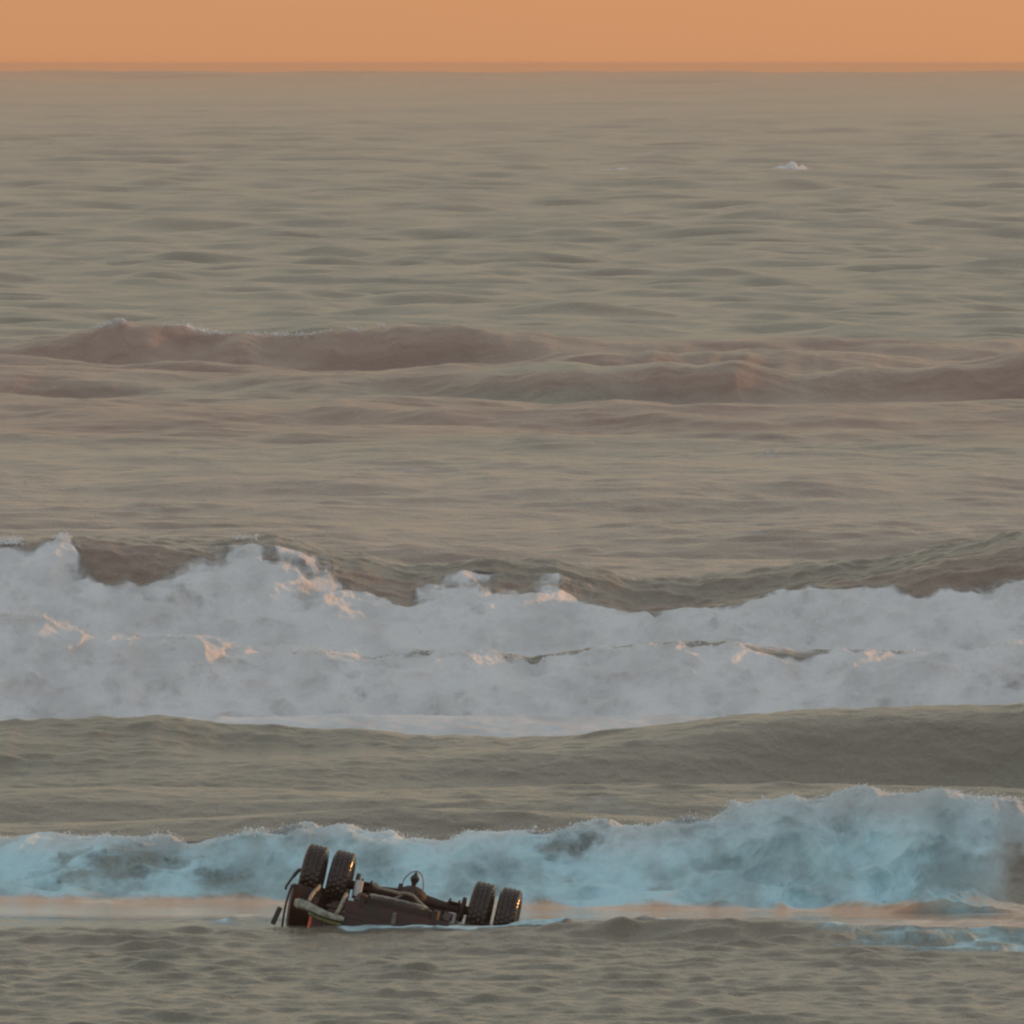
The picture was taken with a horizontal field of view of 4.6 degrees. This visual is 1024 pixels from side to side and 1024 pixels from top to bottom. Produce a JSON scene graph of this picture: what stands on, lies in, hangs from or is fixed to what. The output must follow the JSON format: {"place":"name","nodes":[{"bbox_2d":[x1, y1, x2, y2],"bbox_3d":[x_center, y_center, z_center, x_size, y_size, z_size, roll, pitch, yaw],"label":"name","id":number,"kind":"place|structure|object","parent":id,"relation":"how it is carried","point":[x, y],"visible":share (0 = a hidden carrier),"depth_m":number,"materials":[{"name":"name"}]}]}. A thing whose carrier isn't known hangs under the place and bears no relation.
{"place":"outdoors","nodes":[
{"label":"outdoors","id":0,"kind":"place"},
{"bbox_2d":[0,70,1023,1023],"bbox_3d":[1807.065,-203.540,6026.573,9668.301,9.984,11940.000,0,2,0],"label":"sea","id":1,"kind":"structure","parent":0,"point":[708,358],"depth_m":260.53,"materials":[{"name":"liquid"}]},
{"bbox_2d":[271,844,522,927],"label":"overturned truck","id":2,"kind":"object","parent":1,"relation":"on","point":[313,902],"visible":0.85,"depth_m":148.31,"materials":[{"name":"metal"}]},
{"bbox_2d":[0,317,1023,847],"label":"sea spray","id":3,"kind":"object","parent":1,"relation":"on","point":[232,645],"visible":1,"depth_m":196.33,"materials":[{"name":"white liquid"}]},
{"bbox_2d":[0,0,1023,72],"label":"sky","id":4,"kind":"structure","parent":0,"point":[785,36],"materials":[{"name":"orange"}]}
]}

